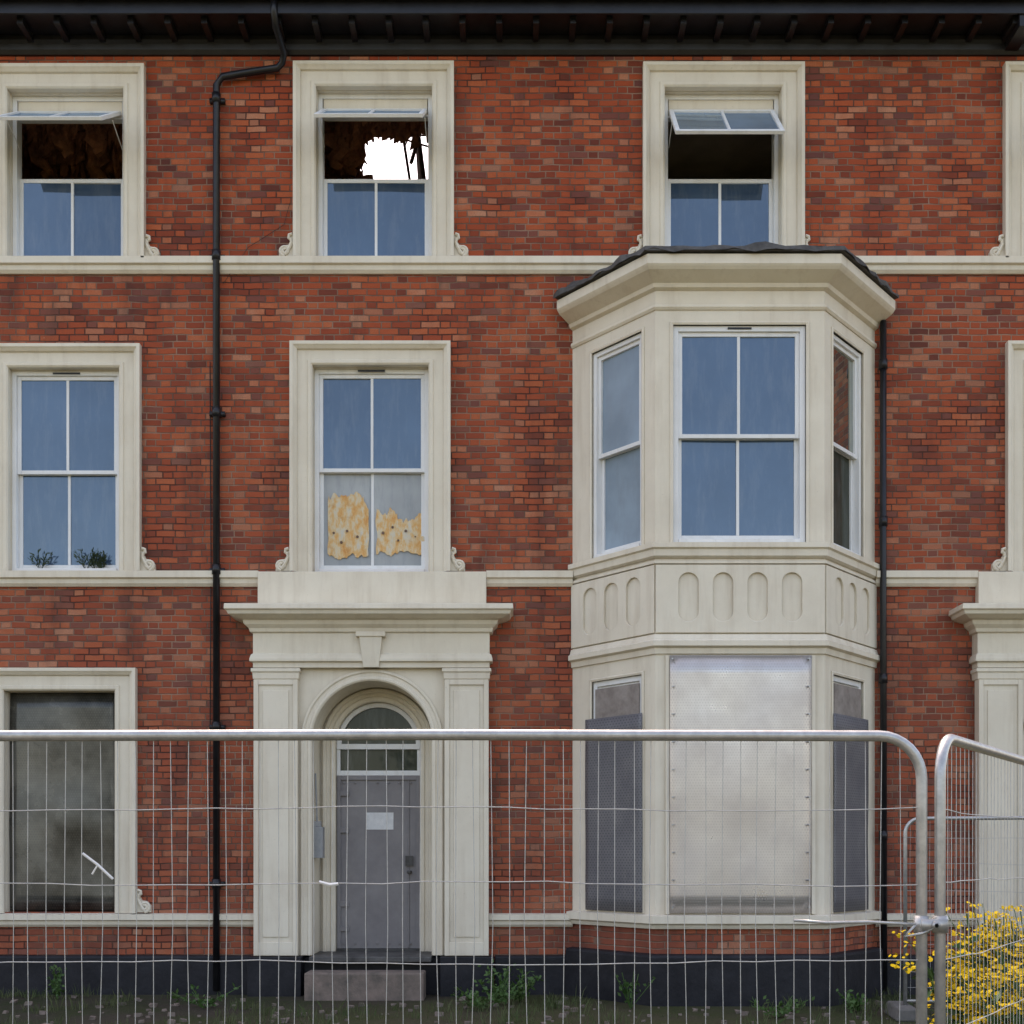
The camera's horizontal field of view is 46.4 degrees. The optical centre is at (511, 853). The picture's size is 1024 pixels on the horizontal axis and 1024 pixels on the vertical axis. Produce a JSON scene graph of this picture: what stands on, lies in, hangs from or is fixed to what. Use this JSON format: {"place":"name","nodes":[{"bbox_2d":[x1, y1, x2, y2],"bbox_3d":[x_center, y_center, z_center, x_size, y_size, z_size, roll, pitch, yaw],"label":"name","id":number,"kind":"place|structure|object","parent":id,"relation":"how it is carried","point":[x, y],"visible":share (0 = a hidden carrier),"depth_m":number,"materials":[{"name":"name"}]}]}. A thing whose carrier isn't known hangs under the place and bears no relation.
{"place":"outdoors","nodes":[
{"label":"outdoors","id":0,"kind":"place"},
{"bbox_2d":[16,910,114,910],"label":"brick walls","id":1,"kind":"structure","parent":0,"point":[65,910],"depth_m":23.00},
{"bbox_3d":[1.000,-11.529,18.540,20.400,3.630,10.120,0,0,0],"label":"slate roof","id":2,"kind":"object","parent":1,"relation":"on","visible":0},
{"bbox_2d":[380,132,427,178],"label":"rafters","id":3,"kind":"object","parent":2,"relation":"attached to","point":[418,153],"visible":0.13,"depth_m":16.16,"materials":[{"name":"brown wood"}]},
{"bbox_2d":[360,137,427,178],"label":"sky","id":4,"kind":"structure","parent":0,"point":[385,159],"materials":[{"name":"white"}]},
{"bbox_2d":[0,951,966,1023],"bbox_3d":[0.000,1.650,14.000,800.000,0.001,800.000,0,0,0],"label":"ground","id":5,"kind":"structure","parent":0,"point":[109,1015],"depth_m":12.38,"materials":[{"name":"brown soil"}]},
{"bbox_2d":[47,965,69,998],"bbox_3d":[-5.129,1.452,13.477,0.239,0.401,0.242,0,0,-38],"label":"weed plant","id":6,"kind":"object","parent":5,"relation":"on","point":[57,982],"visible":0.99,"depth_m":13.48,"materials":[{"name":"green plant"}]},
{"bbox_2d":[167,982,239,1008],"bbox_3d":[-3.347,1.535,12.851,0.707,0.239,0.840,0,0,14],"label":"weed plant","id":7,"kind":"object","parent":5,"relation":"on","point":[201,1002],"visible":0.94,"depth_m":12.75,"materials":[{"name":"green plant"}]},
{"bbox_2d":[304,970,425,1000],"bbox_3d":[-1.660,1.505,13.565,1.340,0.330,0.370,0,0,0],"label":"door step","id":8,"kind":"object","parent":5,"relation":"on","point":[406,989],"depth_m":13.38,"materials":[{"name":"stone"}]},
{"bbox_2d":[0,729,926,1023],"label":"wire fence panel","id":9,"kind":"object","parent":5,"relation":"on","point":[544,735],"visible":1,"depth_m":4.20,"materials":[{"name":"metal"}]},
{"bbox_2d":[82,852,337,885],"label":"litter scraps","id":10,"kind":"object","parent":9,"relation":"attached to","point":[112,878],"visible":1,"depth_m":4.19,"materials":[{"name":"paper"}]},
{"bbox_2d":[794,916,947,936],"bbox_3d":[1.261,0.256,4.190,0.542,0.073,0.100,0,0,0],"label":"fence coupler","id":11,"kind":"object","parent":9,"relation":"attached to","point":[921,925],"visible":1,"depth_m":4.17,"materials":[{"name":"metal"}]},
{"bbox_2d":[451,986,515,1009],"bbox_3d":[-0.431,1.511,12.541,0.643,0.314,0.768,0,0,39],"label":"weed plant","id":12,"kind":"object","parent":5,"relation":"on","point":[476,1002],"visible":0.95,"depth_m":12.61,"materials":[{"name":"green plant"}]},
{"bbox_2d":[2,995,966,1023],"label":"rubble","id":13,"kind":"object","parent":5,"relation":"on","point":[745,1013],"visible":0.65,"depth_m":12.22,"materials":[{"name":"stone"}]},
{"bbox_2d":[474,959,534,1003],"bbox_3d":[-0.047,1.400,12.960,0.572,0.507,0.636,0,0,44],"label":"weed plant","id":14,"kind":"object","parent":5,"relation":"on","point":[505,979],"visible":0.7,"depth_m":12.95,"materials":[{"name":"green plant"}]},
{"bbox_2d":[0,947,1017,1005],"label":"plinth","id":15,"kind":"structure","parent":5,"relation":"on","point":[796,979],"depth_m":13.76,"materials":[{"name":"black paint"}]},
{"bbox_2d":[224,572,512,955],"bbox_3d":[-1.630,-1.045,14.128,3.289,4.470,1.145,0,0,0],"label":"doorcase","id":16,"kind":"object","parent":15,"relation":"on","point":[333,650],"visible":0.94,"depth_m":13.83,"materials":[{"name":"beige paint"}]},
{"bbox_2d":[314,773,324,857],"bbox_3d":[-2.275,-0.445,14.090,0.110,1.000,0.140,0,0,0],"label":"meter box","id":17,"kind":"object","parent":16,"relation":"attached to","point":[319,840],"visible":0.96,"depth_m":14.02,"materials":[{"name":"grey plastic"}]},
{"bbox_2d":[337,775,419,947],"bbox_3d":[-1.630,0.105,14.615,1.016,2.110,0.090,0,0,0],"label":"steel door","id":18,"kind":"structure","parent":16,"relation":"attached to","point":[358,852],"depth_m":14.60,"materials":[{"name":"grey paint"}]},
{"bbox_2d":[337,856,419,950],"bbox_3d":[-1.630,0.610,14.566,1.000,1.160,0.067,0,0,0],"label":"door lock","id":19,"kind":"object","parent":18,"relation":"attached to","point":[408,860],"depth_m":14.55,"materials":[{"name":"grey metal"}]},
{"bbox_2d":[367,813,392,829],"bbox_3d":[-1.616,-0.394,14.596,0.336,0.209,0.004,0,0,0],"label":"paper notice","id":20,"kind":"object","parent":18,"relation":"attached to","point":[376,821],"visible":1,"depth_m":14.59,"materials":[{"name":"white paper"}]},
{"bbox_2d":[337,703,419,774],"bbox_3d":[-1.630,-1.395,14.630,1.020,0.890,0.100,0,0,0],"label":"fanlight frame","id":21,"kind":"object","parent":16,"relation":"attached to","point":[346,722],"visible":0.83,"depth_m":14.58,"materials":[{"name":"white wood"}]},
{"bbox_2d":[341,704,416,770],"bbox_3d":[-1.630,-1.425,14.650,1.000,0.850,0.001,0,0,0],"label":"fanlight glass","id":22,"kind":"object","parent":21,"relation":"in","point":[383,718],"visible":0.4,"depth_m":14.65,"materials":[{"name":"glass"}]},
{"bbox_2d":[309,951,432,961],"bbox_3d":[-1.630,1.219,14.160,1.400,0.062,0.920,0,0,0],"label":"threshold","id":23,"kind":"object","parent":15,"relation":"on","point":[363,956],"visible":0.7,"depth_m":13.76,"materials":[{"name":"grey stone"}]},
{"bbox_2d":[573,924,874,953],"bbox_3d":[2.480,0.950,13.552,3.540,0.400,1.104,0,0,0],"label":"bay brick base","id":24,"kind":"object","parent":15,"relation":"on","point":[791,941],"visible":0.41,"depth_m":13.00,"materials":[{"name":"red brick"}]},
{"bbox_2d":[557,254,894,928],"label":"bay mouldings","id":25,"kind":"object","parent":15,"relation":"on","point":[845,282],"visible":0.99,"depth_m":12.97,"materials":[{"name":"beige stone"}]},
{"bbox_2d":[553,241,898,299],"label":"bay lead roof","id":26,"kind":"structure","parent":25,"relation":"on","point":[763,247],"depth_m":12.76,"materials":[{"name":"grey metal"}]},
{"bbox_2d":[595,683,860,718],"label":"window boards","id":27,"kind":"object","parent":25,"relation":"attached to","point":[617,701],"depth_m":13.44,"materials":[{"name":"grey metal"}]},
{"bbox_2d":[671,658,809,908],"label":"sheet screws","id":28,"kind":"object","parent":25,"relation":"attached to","point":[673,769],"visible":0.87,"depth_m":12.94,"materials":[{"name":"metal"}]},
{"bbox_2d":[949,572,1023,955],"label":"doorcase","id":29,"kind":"object","parent":15,"relation":"on","point":[991,619],"visible":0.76,"depth_m":13.82,"materials":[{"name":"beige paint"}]},
{"bbox_2d":[0,57,1023,984],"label":"front brick wall","id":30,"kind":"structure","parent":5,"relation":"on","point":[902,155],"depth_m":14.00,"materials":[{"name":"red brick"}]},
{"bbox_2d":[10,693,114,909],"bbox_3d":[-5.295,-0.610,14.118,1.270,2.570,0.040,0,0,0],"label":"window security sheet","id":31,"kind":"object","parent":30,"relation":"attached to","point":[62,711],"depth_m":14.12,"materials":[{"name":"grey metal"}]},
{"bbox_2d":[7,90,779,911],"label":"window reveals","id":32,"kind":"structure","parent":30,"relation":"attached to","point":[389,104],"depth_m":14.11,"materials":[{"name":"beige stone"}]},
{"bbox_2d":[0,94,860,911],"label":"sash window frames","id":33,"kind":"structure","parent":30,"relation":"attached to","point":[600,358],"depth_m":14.08,"materials":[{"name":"white paint"}]},
{"bbox_2d":[28,547,106,567],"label":"sill weeds","id":34,"kind":"object","parent":33,"relation":"on","point":[94,562],"visible":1,"depth_m":14.08,"materials":[{"name":"green plant"}]},
{"bbox_2d":[324,474,420,565],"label":"whitewashed panes","id":35,"kind":"object","parent":33,"relation":"attached to","point":[399,495],"visible":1,"depth_m":14.19,"materials":[{"name":"grey glass"}]},
{"bbox_2d":[327,492,424,559],"bbox_3d":[-1.606,-3.887,14.172,1.167,0.807,0.008,0,0,0],"label":"torn yellowed paper","id":36,"kind":"object","parent":33,"relation":"attached to","point":[350,513],"visible":1,"depth_m":14.17,"materials":[{"name":"beige paper"}]},
{"bbox_2d":[333,526,415,543],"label":"torn paper holes","id":37,"kind":"object","parent":36,"relation":"attached to","point":[357,536],"visible":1,"depth_m":14.16,"materials":[{"name":"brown wood"}]},
{"bbox_2d":[9,110,777,128],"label":"pale window panes","id":38,"kind":"object","parent":33,"relation":"attached to","point":[716,120],"visible":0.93,"depth_m":13.85,"materials":[{"name":"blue glass"}]},
{"bbox_2d":[53,327,751,373],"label":"trickle vents","id":39,"kind":"object","parent":33,"relation":"attached to","point":[379,370],"visible":1,"depth_m":14.06,"materials":[{"name":"black paint"}]},
{"bbox_2d":[22,183,794,564],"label":"window panes","id":40,"kind":"object","parent":33,"relation":"attached to","point":[710,407],"visible":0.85,"depth_m":14.14,"materials":[{"name":"blue glass"}]},
{"bbox_2d":[603,345,639,549],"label":"frosted window panes","id":41,"kind":"object","parent":33,"relation":"attached to","point":[621,429],"visible":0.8,"depth_m":13.52,"materials":[{"name":"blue glass"}]},
{"bbox_2d":[833,346,852,901],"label":"dark window panes","id":42,"kind":"object","parent":33,"relation":"attached to","point":[842,400],"visible":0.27,"depth_m":13.55,"materials":[{"name":"black glass"}]},
{"bbox_2d":[0,60,1023,912],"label":"window architraves","id":43,"kind":"structure","parent":30,"relation":"attached to","point":[786,80],"depth_m":13.96,"materials":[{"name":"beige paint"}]},
{"bbox_2d":[0,0,1023,56],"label":"eaves cornice","id":44,"kind":"structure","parent":30,"relation":"attached to","point":[528,28],"depth_m":13.78,"materials":[{"name":"black paint"}]},
{"bbox_2d":[0,256,1023,926],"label":"string courses","id":45,"kind":"object","parent":30,"relation":"attached to","point":[430,264],"visible":0.84,"depth_m":13.94,"materials":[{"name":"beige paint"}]},
{"bbox_2d":[209,0,887,990],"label":"downpipes","id":46,"kind":"object","parent":30,"relation":"attached to","point":[215,102],"visible":0.96,"depth_m":13.89,"materials":[{"name":"black metal"}]},
{"bbox_2d":[137,232,1006,912],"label":"scroll brackets","id":47,"kind":"object","parent":30,"relation":"attached to","point":[455,566],"visible":0.87,"depth_m":13.94,"materials":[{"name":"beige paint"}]},
{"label":"interior walls","id":48,"kind":"object","parent":30,"relation":"attached to","visible":0},
{"bbox_2d":[22,121,427,178],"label":"broken ceiling","id":49,"kind":"structure","parent":48,"relation":"on","point":[71,151],"depth_m":15.34,"materials":[{"name":"brown wood"}]},
{"bbox_2d":[668,122,771,178],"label":"ceiling","id":50,"kind":"structure","parent":48,"relation":"on","point":[719,156],"depth_m":15.96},
{"bbox_2d":[489,968,543,1001],"bbox_3d":[0.053,1.468,13.276,0.416,0.371,0.700,0,0,-29],"label":"weed plant","id":51,"kind":"object","parent":5,"relation":"on","point":[520,993],"visible":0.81,"depth_m":13.17,"materials":[{"name":"green plant"}]},
{"bbox_2d":[615,972,655,1008],"bbox_3d":[1.303,1.455,12.688,0.448,0.395,0.208,0,0,-13],"label":"weed plant","id":52,"kind":"object","parent":5,"relation":"on","point":[625,984],"visible":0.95,"depth_m":12.68,"materials":[{"name":"green plant"}]},
{"bbox_2d":[750,995,814,1017],"bbox_3d":[2.726,1.534,11.961,0.646,0.251,0.396,0,0,-36],"label":"weed plant","id":53,"kind":"object","parent":5,"relation":"on","point":[783,1011],"visible":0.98,"depth_m":11.97,"materials":[{"name":"green plant"}]},
{"bbox_2d":[836,989,867,1012],"bbox_3d":[3.555,1.540,12.425,0.239,0.261,0.714,0,0,0],"label":"weed plant","id":54,"kind":"object","parent":5,"relation":"on","point":[852,1002],"visible":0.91,"depth_m":12.36,"materials":[{"name":"green plant"}]},
{"bbox_2d":[884,816,1023,1021],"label":"wire fence panel","id":55,"kind":"object","parent":5,"relation":"on","point":[907,1012],"visible":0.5,"depth_m":11.97,"materials":[{"name":"metal"}]},
{"bbox_2d":[888,901,1023,1023],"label":"ragwort plant","id":56,"kind":"object","parent":5,"relation":"on","point":[957,1018],"visible":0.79,"depth_m":6.52,"materials":[{"name":"yellow plant"}]},
{"bbox_2d":[934,734,1023,1023],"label":"wire fence panel","id":57,"kind":"object","parent":5,"relation":"on","point":[947,741],"visible":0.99,"depth_m":4.45,"materials":[{"name":"metal"}]},
{"bbox_2d":[573,291,874,914],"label":"bay walls","id":58,"kind":"structure","parent":0,"point":[656,324],"depth_m":13.04,"materials":[{"name":"beige stone"}]},
{"bbox_2d":[585,713,642,912],"bbox_3d":[1.139,-0.445,13.450,0.013,2.190,0.898,0,0,-40],"label":"bay side security sheet","id":59,"kind":"object","parent":58,"relation":"attached to","point":[599,848],"visible":0.94,"depth_m":13.45,"materials":[{"name":"grey metal"}]},
{"bbox_2d":[571,565,876,648],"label":"bay arcade panels","id":60,"kind":"object","parent":58,"relation":"attached to","point":[659,613],"visible":1,"depth_m":12.97,"materials":[{"name":"beige stone"}]},
{"bbox_2d":[589,321,864,913],"bbox_3d":[2.480,-2.562,13.375,3.179,6.445,0.810,0,0,0],"label":"bay window trim","id":61,"kind":"structure","parent":58,"relation":"attached to","point":[853,678],"depth_m":13.12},
{"bbox_2d":[670,655,811,912],"bbox_3d":[2.481,-0.750,12.966,1.537,2.800,0.019,0,0,0],"label":"bay security sheet","id":62,"kind":"object","parent":58,"relation":"attached to","point":[740,692],"visible":0.9,"depth_m":12.96,"materials":[{"name":"silver metal"}]},
{"bbox_2d":[833,713,868,912],"bbox_3d":[3.821,-0.445,13.450,0.014,2.190,0.898,0,0,40],"label":"bay side security sheet","id":63,"kind":"object","parent":58,"relation":"attached to","point":[849,857],"visible":0.91,"depth_m":13.44,"materials":[{"name":"grey metal"}]}
]}

